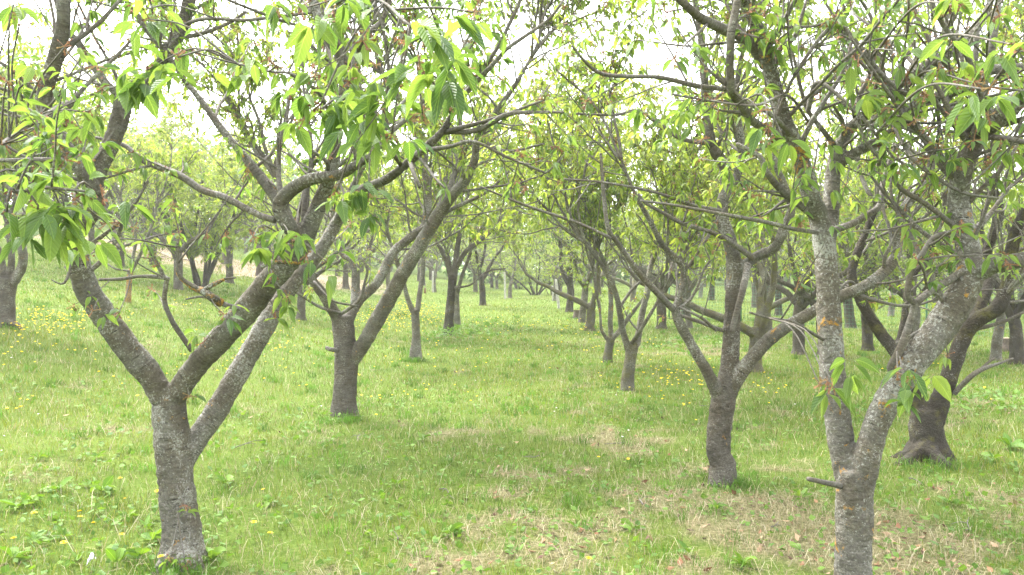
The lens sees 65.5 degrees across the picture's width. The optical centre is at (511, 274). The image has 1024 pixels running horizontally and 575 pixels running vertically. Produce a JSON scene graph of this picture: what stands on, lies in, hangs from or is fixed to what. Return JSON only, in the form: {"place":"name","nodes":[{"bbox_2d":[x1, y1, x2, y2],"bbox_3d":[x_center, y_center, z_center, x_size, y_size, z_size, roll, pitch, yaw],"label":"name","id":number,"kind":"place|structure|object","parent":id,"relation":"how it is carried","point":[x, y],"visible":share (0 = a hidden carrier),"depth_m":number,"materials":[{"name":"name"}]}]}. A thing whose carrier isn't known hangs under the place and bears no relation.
{"place":"outdoors","nodes":[
{"label":"outdoors","id":0,"kind":"place"},
{"bbox_2d":[0,204,1023,574],"bbox_3d":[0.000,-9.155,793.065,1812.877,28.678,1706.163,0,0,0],"label":"ground","id":1,"kind":"structure","parent":0,"point":[700,546],"depth_m":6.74,"materials":[{"name":"green plant"}]},
{"bbox_2d":[0,546,32,563],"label":"weed plant","id":2,"kind":"object","parent":1,"relation":"on","point":[11,552],"visible":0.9,"depth_m":4.14,"materials":[{"name":"green plant"}]},
{"bbox_2d":[0,497,37,510],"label":"weed plant","id":3,"kind":"object","parent":1,"relation":"on","point":[25,501],"visible":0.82,"depth_m":4.88,"materials":[{"name":"green plant"}]},
{"bbox_2d":[20,494,44,501],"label":"weed plant","id":4,"kind":"object","parent":1,"relation":"on","point":[37,497],"visible":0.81,"depth_m":5.00,"materials":[{"name":"green plant"}]},
{"bbox_2d":[22,530,48,542],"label":"weed plant","id":5,"kind":"object","parent":1,"relation":"on","point":[34,536],"visible":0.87,"depth_m":4.43,"materials":[{"name":"green plant"}]},
{"bbox_2d":[0,127,81,218],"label":"cherry tree","id":6,"kind":"object","parent":1,"relation":"on","point":[29,199],"visible":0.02,"depth_m":26.01,"materials":[{"name":"green plant"}]},
{"bbox_2d":[41,476,73,491],"bbox_3d":[-3.028,1.392,5.298,0.159,0.085,0.178,0,0,35],"label":"weed plant","id":7,"kind":"object","parent":1,"relation":"on","point":[65,480],"visible":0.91,"depth_m":5.29,"materials":[{"name":"green plant"}]},
{"bbox_2d":[47,524,73,540],"bbox_3d":[-2.556,1.458,4.486,0.157,0.083,0.100,0,0,-24],"label":"weed plant","id":8,"kind":"object","parent":1,"relation":"on","point":[61,530],"visible":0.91,"depth_m":4.51,"materials":[{"name":"green plant"}]},
{"bbox_2d":[63,550,84,565],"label":"weed plant","id":9,"kind":"object","parent":1,"relation":"on","point":[77,558],"visible":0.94,"depth_m":4.18,"materials":[{"name":"green plant"}]},
{"bbox_2d":[5,140,151,250],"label":"cherry tree","id":10,"kind":"object","parent":1,"relation":"on","point":[91,234],"visible":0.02,"depth_m":30.63,"materials":[{"name":"green plant"}]},
{"bbox_2d":[0,43,159,268],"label":"cherry tree","id":11,"kind":"object","parent":1,"relation":"on","point":[65,198],"visible":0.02,"depth_m":22.84,"materials":[{"name":"green plant"}]},
{"bbox_2d":[0,0,176,329],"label":"cherry tree","id":12,"kind":"object","parent":1,"relation":"on","point":[11,276],"visible":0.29,"depth_m":11.89,"materials":[{"name":"green plant"}]},
{"bbox_2d":[90,476,114,494],"bbox_3d":[-2.728,1.407,5.343,0.206,0.095,0.152,0,0,38],"label":"weed plant","id":13,"kind":"object","parent":1,"relation":"on","point":[108,480],"visible":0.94,"depth_m":5.37,"materials":[{"name":"green plant"}]},
{"bbox_2d":[20,83,194,266],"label":"cherry tree","id":14,"kind":"object","parent":1,"relation":"on","point":[175,125],"visible":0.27,"depth_m":25.96,"materials":[{"name":"green plant"}]},
{"bbox_2d":[106,547,133,562],"bbox_3d":[-2.071,1.461,4.185,0.080,0.092,0.144,0,0,28],"label":"weed plant","id":15,"kind":"object","parent":1,"relation":"on","point":[114,555],"visible":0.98,"depth_m":4.17,"materials":[{"name":"green plant"}]},
{"bbox_2d":[111,508,139,523],"bbox_3d":[-2.369,1.464,4.876,0.198,0.063,0.128,0,0,-41],"label":"weed plant","id":16,"kind":"object","parent":1,"relation":"on","point":[131,513],"visible":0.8,"depth_m":4.87,"materials":[{"name":"green plant"}]},
{"bbox_2d":[124,548,150,557],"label":"weed plant","id":17,"kind":"object","parent":1,"relation":"on","point":[133,553],"visible":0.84,"depth_m":4.22,"materials":[{"name":"green plant"}]},
{"bbox_2d":[137,516,152,530],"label":"weed plant","id":18,"kind":"object","parent":1,"relation":"on","point":[146,522],"visible":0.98,"depth_m":4.72,"materials":[{"name":"green plant"}]},
{"bbox_2d":[99,123,195,247],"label":"cherry tree","id":19,"kind":"object","parent":1,"relation":"on","point":[178,133],"visible":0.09,"depth_m":35.37,"materials":[{"name":"green plant"}]},
{"bbox_2d":[141,529,161,539],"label":"weed plant","id":20,"kind":"object","parent":1,"relation":"on","point":[149,534],"visible":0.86,"depth_m":4.53,"materials":[{"name":"green plant"}]},
{"bbox_2d":[86,119,220,302],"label":"cherry tree","id":21,"kind":"object","parent":1,"relation":"on","point":[159,154],"visible":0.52,"depth_m":16.95,"materials":[{"name":"green plant"}]},
{"bbox_2d":[112,92,205,264],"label":"cherry tree","id":22,"kind":"object","parent":1,"relation":"on","point":[163,120],"visible":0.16,"depth_m":28.47,"materials":[{"name":"green plant"}]},
{"bbox_2d":[111,123,271,286],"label":"cherry tree","id":23,"kind":"object","parent":1,"relation":"on","point":[194,251],"visible":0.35,"depth_m":22.73,"materials":[{"name":"green plant"}]},
{"bbox_2d":[110,122,287,289],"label":"cherry tree","id":24,"kind":"object","parent":1,"relation":"on","point":[177,284],"visible":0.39,"depth_m":21.52,"materials":[{"name":"green plant"}]},
{"bbox_2d":[201,546,226,561],"bbox_3d":[-1.625,1.500,4.298,0.195,0.085,0.186,0,0,0],"label":"weed plant","id":25,"kind":"object","parent":1,"relation":"on","point":[215,551],"visible":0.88,"depth_m":4.26,"materials":[{"name":"green plant"}]},
{"bbox_2d":[216,474,233,488],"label":"weed plant","id":26,"kind":"object","parent":1,"relation":"on","point":[228,477],"visible":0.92,"depth_m":5.69,"materials":[{"name":"green plant"}]},
{"bbox_2d":[172,156,289,263],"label":"cherry tree","id":27,"kind":"object","parent":1,"relation":"on","point":[223,256],"visible":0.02,"depth_m":34.90,"materials":[{"name":"green plant"}]},
{"bbox_2d":[171,89,303,283],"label":"cherry tree","id":28,"kind":"object","parent":1,"relation":"on","point":[229,259],"visible":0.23,"depth_m":26.24,"materials":[{"name":"green plant"}]},
{"bbox_2d":[165,95,311,275],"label":"cherry tree","id":29,"kind":"object","parent":1,"relation":"on","point":[258,270],"visible":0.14,"depth_m":31.18,"materials":[{"name":"green plant"}]},
{"bbox_2d":[221,184,296,247],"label":"cherry tree","id":30,"kind":"object","parent":1,"relation":"on","point":[291,202],"visible":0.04,"depth_m":39.14,"materials":[{"name":"green plant"}]},
{"bbox_2d":[261,494,276,507],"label":"weed plant","id":31,"kind":"object","parent":1,"relation":"on","point":[267,497],"visible":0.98,"depth_m":5.30,"materials":[{"name":"green plant"}]},
{"bbox_2d":[177,159,400,319],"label":"cherry tree","id":32,"kind":"object","parent":1,"relation":"on","point":[301,307],"visible":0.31,"depth_m":19.06,"materials":[{"name":"green plant"}]},
{"bbox_2d":[0,0,590,574],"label":"cherry tree","id":33,"kind":"object","parent":1,"relation":"on","point":[264,300],"visible":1,"depth_m":3.75,"materials":[{"name":"green plant"}]},
{"bbox_2d":[268,206,358,254],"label":"cherry tree","id":34,"kind":"object","parent":1,"relation":"on","point":[321,236],"visible":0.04,"depth_m":34.85,"materials":[{"name":"green plant"}]},
{"bbox_2d":[295,186,366,276],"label":"cherry tree","id":35,"kind":"object","parent":1,"relation":"on","point":[337,258],"visible":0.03,"depth_m":39.74,"materials":[{"name":"green plant"}]},
{"bbox_2d":[292,142,387,289],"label":"cherry tree","id":36,"kind":"object","parent":1,"relation":"on","point":[345,281],"visible":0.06,"depth_m":31.83,"materials":[{"name":"green plant"}]},
{"bbox_2d":[295,139,412,291],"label":"cherry tree","id":37,"kind":"object","parent":1,"relation":"on","point":[373,250],"visible":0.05,"depth_m":26.41,"materials":[{"name":"green plant"}]},
{"bbox_2d":[319,209,419,287],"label":"cherry tree","id":38,"kind":"object","parent":1,"relation":"on","point":[389,272],"visible":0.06,"depth_m":34.84,"materials":[{"name":"green plant"}]},
{"bbox_2d":[62,0,687,417],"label":"cherry tree","id":39,"kind":"object","parent":1,"relation":"on","point":[348,350],"visible":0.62,"depth_m":8.05,"materials":[{"name":"green plant"}]},
{"bbox_2d":[373,211,450,280],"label":"cherry tree","id":40,"kind":"object","parent":1,"relation":"on","point":[418,273],"visible":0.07,"depth_m":48.22,"materials":[{"name":"green plant"}]},
{"bbox_2d":[378,231,453,291],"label":"cherry tree","id":41,"kind":"object","parent":1,"relation":"on","point":[431,268],"visible":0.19,"depth_m":39.79,"materials":[{"name":"green plant"}]},
{"bbox_2d":[313,51,521,359],"bbox_3d":[-1.544,-1.222,14.304,3.077,5.839,4.001,0,0,43],"label":"cherry tree","id":42,"kind":"object","parent":1,"relation":"on","point":[415,349],"visible":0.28,"depth_m":14.33,"materials":[{"name":"green plant"}]},
{"bbox_2d":[394,205,453,279],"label":"cherry tree","id":43,"kind":"object","parent":1,"relation":"on","point":[430,271],"visible":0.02,"depth_m":52.91,"materials":[{"name":"green plant"}]},
{"bbox_2d":[389,217,484,285],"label":"cherry tree","id":44,"kind":"object","parent":1,"relation":"on","point":[424,284],"visible":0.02,"depth_m":44.22,"materials":[{"name":"green plant"}]},
{"bbox_2d":[437,522,463,541],"bbox_3d":[-0.351,1.507,4.723,0.192,0.095,0.175,0,0,-34],"label":"weed plant","id":45,"kind":"object","parent":1,"relation":"on","point":[457,525],"visible":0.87,"depth_m":4.72,"materials":[{"name":"green plant"}]},
{"bbox_2d":[382,169,529,324],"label":"cherry tree","id":46,"kind":"object","parent":1,"relation":"on","point":[457,320],"visible":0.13,"depth_m":22.29,"materials":[{"name":"green plant"}]},
{"bbox_2d":[369,92,561,334],"bbox_3d":[-1.270,-1.453,18.702,5.426,6.122,4.078,0,0,0],"label":"cherry tree","id":47,"kind":"object","parent":1,"relation":"on","point":[452,272],"visible":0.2,"depth_m":18.88,"materials":[{"name":"green plant"}]},
{"bbox_2d":[443,221,503,291],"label":"cherry tree","id":48,"kind":"object","parent":1,"relation":"on","point":[475,276],"visible":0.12,"depth_m":43.93,"materials":[{"name":"green plant"}]},
{"bbox_2d":[16,296,938,368],"bbox_3d":[-0.641,0.968,22.103,15.414,1.037,19.047,0,0,0],"label":"dandelion drift","id":49,"kind":"object","parent":1,"relation":"on","point":[328,315],"visible":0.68,"depth_m":16.45,"materials":[{"name":"yellow plant"}]},
{"bbox_2d":[446,174,534,305],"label":"cherry tree","id":50,"kind":"object","parent":1,"relation":"on","point":[482,290],"visible":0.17,"depth_m":31.15,"materials":[{"name":"green plant"}]},
{"bbox_2d":[452,222,532,297],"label":"cherry tree","id":51,"kind":"object","parent":1,"relation":"on","point":[510,278],"visible":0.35,"depth_m":37.66,"materials":[{"name":"green plant"}]},
{"bbox_2d":[465,243,522,288],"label":"cherry tree","id":52,"kind":"object","parent":1,"relation":"on","point":[496,281],"visible":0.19,"depth_m":49.29,"materials":[{"name":"green plant"}]},
{"bbox_2d":[486,235,505,287],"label":"cherry tree","id":53,"kind":"object","parent":1,"relation":"on","point":[491,280],"visible":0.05,"depth_m":50.65,"materials":[{"name":"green plant"}]},
{"bbox_2d":[0,273,1023,574],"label":"ground cover","id":54,"kind":"object","parent":1,"relation":"on","point":[500,511],"visible":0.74,"depth_m":5.60,"materials":[{"name":"green plant"}]},
{"bbox_2d":[0,262,1023,574],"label":"straw","id":55,"kind":"object","parent":1,"relation":"on","point":[966,536],"visible":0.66,"depth_m":5.41,"materials":[{"name":"plant"}]},
{"bbox_2d":[1,83,1023,285],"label":"wood","id":56,"kind":"object","parent":1,"relation":"on","point":[620,276],"visible":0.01,"depth_m":60.67,"materials":[{"name":"green plant"}]},
{"bbox_2d":[489,246,538,288],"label":"bush","id":57,"kind":"object","parent":1,"relation":"on","point":[507,279],"visible":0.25,"depth_m":49.32,"materials":[{"name":"green plant"}]},
{"bbox_2d":[478,235,582,294],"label":"bush","id":58,"kind":"object","parent":1,"relation":"on","point":[528,269],"visible":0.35,"depth_m":41.49,"materials":[{"name":"green plant"}]},
{"bbox_2d":[64,332,1023,574],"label":"fallen leaves","id":59,"kind":"object","parent":1,"relation":"on","point":[989,569],"visible":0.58,"depth_m":4.78,"materials":[{"name":"plant"}]},
{"bbox_2d":[523,257,576,294],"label":"bush","id":60,"kind":"object","parent":1,"relation":"on","point":[559,286],"visible":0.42,"depth_m":40.77,"materials":[{"name":"green plant"}]},
{"bbox_2d":[523,196,583,311],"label":"cherry tree","id":61,"kind":"object","parent":1,"relation":"on","point":[568,281],"visible":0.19,"depth_m":28.09,"materials":[{"name":"green plant"}]},
{"bbox_2d":[555,279,559,307],"bbox_3d":[1.741,0.793,30.422,0.220,1.276,0.115,0,0,0],"label":"wooden stake","id":62,"kind":"object","parent":1,"relation":"on","point":[557,296],"visible":0.7,"depth_m":30.38,"materials":[{"name":"white wood"}]},
{"bbox_2d":[531,226,586,290],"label":"cherry tree","id":63,"kind":"object","parent":1,"relation":"on","point":[560,288],"visible":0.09,"depth_m":43.76,"materials":[{"name":"green plant"}]},
{"bbox_2d":[523,226,608,300],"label":"cherry tree","id":64,"kind":"object","parent":1,"relation":"on","point":[555,269],"visible":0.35,"depth_m":34.78,"materials":[{"name":"green plant"}]},
{"bbox_2d":[482,155,687,330],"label":"cherry tree","id":65,"kind":"object","parent":1,"relation":"on","point":[590,306],"visible":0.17,"depth_m":20.96,"materials":[{"name":"green plant"}]},
{"bbox_2d":[508,176,666,322],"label":"cherry tree","id":66,"kind":"object","parent":1,"relation":"on","point":[583,280],"visible":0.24,"depth_m":22.33,"materials":[{"name":"green plant"}]},
{"bbox_2d":[567,214,636,282],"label":"cherry tree","id":67,"kind":"object","parent":1,"relation":"on","point":[613,271],"visible":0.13,"depth_m":43.39,"materials":[{"name":"green plant"}]},
{"bbox_2d":[563,185,656,301],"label":"cherry tree","id":68,"kind":"object","parent":1,"relation":"on","point":[633,293],"visible":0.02,"depth_m":35.14,"materials":[{"name":"green plant"}]},
{"bbox_2d":[468,69,762,362],"bbox_3d":[1.799,-1.074,13.628,5.211,5.495,3.630,0,0,0],"label":"cherry tree","id":69,"kind":"object","parent":1,"relation":"on","point":[611,337],"visible":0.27,"depth_m":13.61,"materials":[{"name":"green plant"}]},
{"bbox_2d":[620,518,645,532],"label":"weed plant","id":70,"kind":"object","parent":1,"relation":"on","point":[637,523],"visible":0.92,"depth_m":4.85,"materials":[{"name":"green plant"}]},
{"bbox_2d":[602,206,671,295],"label":"cherry tree","id":71,"kind":"object","parent":1,"relation":"on","point":[615,261],"visible":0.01,"depth_m":39.78,"materials":[{"name":"green plant"}]},
{"bbox_2d":[612,188,668,272],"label":"cherry tree","id":72,"kind":"object","parent":1,"relation":"on","point":[641,235],"visible":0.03,"depth_m":31.07,"materials":[{"name":"green plant"}]},
{"bbox_2d":[583,127,725,328],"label":"cherry tree","id":73,"kind":"object","parent":1,"relation":"on","point":[661,308],"visible":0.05,"depth_m":21.10,"materials":[{"name":"green plant"}]},
{"bbox_2d":[454,1,859,390],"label":"cherry tree","id":74,"kind":"object","parent":1,"relation":"on","point":[675,175],"visible":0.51,"depth_m":10.21,"materials":[{"name":"green plant"}]},
{"bbox_2d":[601,186,722,327],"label":"cherry tree","id":75,"kind":"object","parent":1,"relation":"on","point":[689,288],"visible":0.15,"depth_m":21.43,"materials":[{"name":"green plant"}]},
{"bbox_2d":[624,145,705,314],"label":"cherry tree","id":76,"kind":"object","parent":1,"relation":"on","point":[682,312],"visible":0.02,"depth_m":25.20,"materials":[{"name":"green plant"}]},
{"bbox_2d":[677,540,696,554],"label":"weed plant","id":77,"kind":"object","parent":1,"relation":"on","point":[685,548],"visible":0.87,"depth_m":4.42,"materials":[{"name":"green plant"}]},
{"bbox_2d":[554,61,875,372],"bbox_3d":[4.011,-0.787,13.944,4.764,5.016,5.493,0,0,33],"label":"cherry tree","id":78,"kind":"object","parent":1,"relation":"on","point":[756,332],"visible":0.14,"depth_m":12.79,"materials":[{"name":"green plant"}]},
{"bbox_2d":[696,246,746,297],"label":"cherry tree","id":79,"kind":"object","parent":1,"relation":"on","point":[701,291],"visible":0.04,"depth_m":38.56,"materials":[{"name":"grey plant"}]},
{"bbox_2d":[706,238,744,299],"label":"cherry tree","id":80,"kind":"object","parent":1,"relation":"on","point":[712,290],"depth_m":35.24,"materials":[{"name":"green plant"}]},
{"bbox_2d":[730,551,757,568],"bbox_3d":[1.210,1.513,4.217,0.162,0.081,0.152,0,0,-33],"label":"weed plant","id":81,"kind":"object","parent":1,"relation":"on","point":[740,561],"visible":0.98,"depth_m":4.20,"materials":[{"name":"green plant"}]},
{"bbox_2d":[480,0,1023,487],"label":"cherry tree","id":82,"kind":"object","parent":1,"relation":"on","point":[726,384],"visible":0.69,"depth_m":5.73,"materials":[{"name":"green plant"}]},
{"bbox_2d":[722,196,795,307],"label":"cherry tree","id":83,"kind":"object","parent":1,"relation":"on","point":[754,295],"depth_m":30.87,"materials":[{"name":"plant"}]},
{"bbox_2d":[738,175,818,315],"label":"cherry tree","id":84,"kind":"object","parent":1,"relation":"on","point":[778,296],"visible":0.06,"depth_m":26.00,"materials":[{"name":"green plant"}]},
{"bbox_2d":[686,150,892,332],"bbox_3d":[6.237,-0.900,18.604,4.828,5.084,5.567,0,0,33],"label":"cherry tree","id":85,"kind":"object","parent":1,"relation":"on","point":[779,302],"visible":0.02,"depth_m":19.85,"materials":[{"name":"green plant"}]},
{"bbox_2d":[571,0,1023,574],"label":"cherry tree","id":86,"kind":"object","parent":1,"relation":"on","point":[855,470],"visible":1,"depth_m":3.46,"materials":[{"name":"green plant"}]},
{"bbox_2d":[790,488,812,496],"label":"weed plant","id":87,"kind":"object","parent":1,"relation":"on","point":[798,493],"visible":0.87,"depth_m":5.55,"materials":[{"name":"green plant"}]},
{"bbox_2d":[689,128,916,354],"bbox_3d":[5.393,-0.627,15.255,3.515,4.662,5.774,0,0,-9],"label":"cherry tree","id":88,"kind":"object","parent":1,"relation":"on","point":[801,304],"visible":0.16,"depth_m":14.47,"materials":[{"name":"green plant"}]},
{"bbox_2d":[765,214,845,280],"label":"cherry tree","id":89,"kind":"object","parent":1,"relation":"on","point":[795,256],"visible":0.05,"depth_m":34.77,"materials":[{"name":"green plant"}]},
{"bbox_2d":[717,153,938,355],"bbox_3d":[5.887,-0.563,15.107,5.070,4.513,2.922,0,0,-19],"label":"cherry tree","id":90,"kind":"object","parent":1,"relation":"on","point":[805,296],"visible":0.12,"depth_m":14.99,"materials":[{"name":"green plant"}]},
{"bbox_2d":[669,282,1023,336],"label":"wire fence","id":91,"kind":"object","parent":1,"relation":"on","point":[926,312],"visible":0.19,"depth_m":22.25,"materials":[{"name":"grey metal"}]},
{"bbox_2d":[796,152,915,327],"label":"cherry tree","id":92,"kind":"object","parent":1,"relation":"on","point":[850,317],"visible":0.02,"depth_m":21.50,"materials":[{"name":"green plant"}]},
{"bbox_2d":[822,126,940,350],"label":"cherry tree","id":93,"kind":"object","parent":1,"relation":"on","point":[867,338],"visible":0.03,"depth_m":15.88,"materials":[{"name":"green plant"}]},
{"bbox_2d":[742,0,1023,469],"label":"cherry tree","id":94,"kind":"object","parent":1,"relation":"on","point":[927,438],"visible":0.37,"depth_m":6.62,"materials":[{"name":"green plant"}]},
{"bbox_2d":[789,160,1021,341],"bbox_3d":[8.425,-0.817,16.664,5.696,5.069,3.283,0,0,4],"label":"cherry tree","id":95,"kind":"object","parent":1,"relation":"on","point":[916,325],"visible":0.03,"depth_m":16.49,"materials":[{"name":"green plant"}]},
{"bbox_2d":[842,203,990,316],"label":"cherry tree","id":96,"kind":"object","parent":1,"relation":"on","point":[892,308],"visible":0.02,"depth_m":26.17,"materials":[{"name":"green plant"}]},
{"bbox_2d":[876,191,1010,307],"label":"cherry tree","id":97,"kind":"object","parent":1,"relation":"on","point":[947,254],"visible":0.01,"depth_m":30.75,"materials":[{"name":"green plant"}]},
{"bbox_2d":[874,172,1023,360],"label":"cherry tree","id":98,"kind":"object","parent":1,"relation":"on","point":[997,342],"visible":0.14,"depth_m":14.18,"materials":[{"name":"green plant"}]},
{"bbox_2d":[900,179,1023,283],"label":"cherry tree","id":99,"kind":"object","parent":1,"relation":"on","point":[924,210],"visible":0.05,"depth_m":21.80,"materials":[{"name":"green plant"}]},
{"bbox_2d":[904,129,1023,364],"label":"cherry tree","id":100,"kind":"object","parent":1,"relation":"on","point":[1016,345],"visible":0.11,"depth_m":13.62,"materials":[{"name":"green plant"}]},
{"bbox_2d":[980,451,1003,463],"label":"weed plant","id":101,"kind":"object","parent":1,"relation":"on","point":[992,455],"visible":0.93,"depth_m":6.53,"materials":[{"name":"green plant"}]},
{"bbox_2d":[978,183,1023,303],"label":"cherry tree","id":102,"kind":"object","parent":1,"relation":"on","point":[1020,293],"visible":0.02,"depth_m":30.61,"materials":[{"name":"green plant"}]},
{"bbox_2d":[1002,338,1008,351],"bbox_3d":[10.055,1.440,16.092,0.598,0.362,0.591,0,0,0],"label":"wooden stake","id":103,"kind":"object","parent":1,"relation":"on","point":[1005,345],"visible":0.12,"depth_m":15.95,"materials":[{"name":"grey wood"}]},
{"bbox_2d":[996,432,1023,449],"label":"weed plant","id":104,"kind":"object","parent":1,"relation":"on","point":[1007,441],"visible":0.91,"depth_m":6.95,"materials":[{"name":"green plant"}]},
{"bbox_2d":[0,0,1023,269],"label":"sky","id":105,"kind":"structure","parent":0,"point":[662,53],"materials":[{"name":"white"}]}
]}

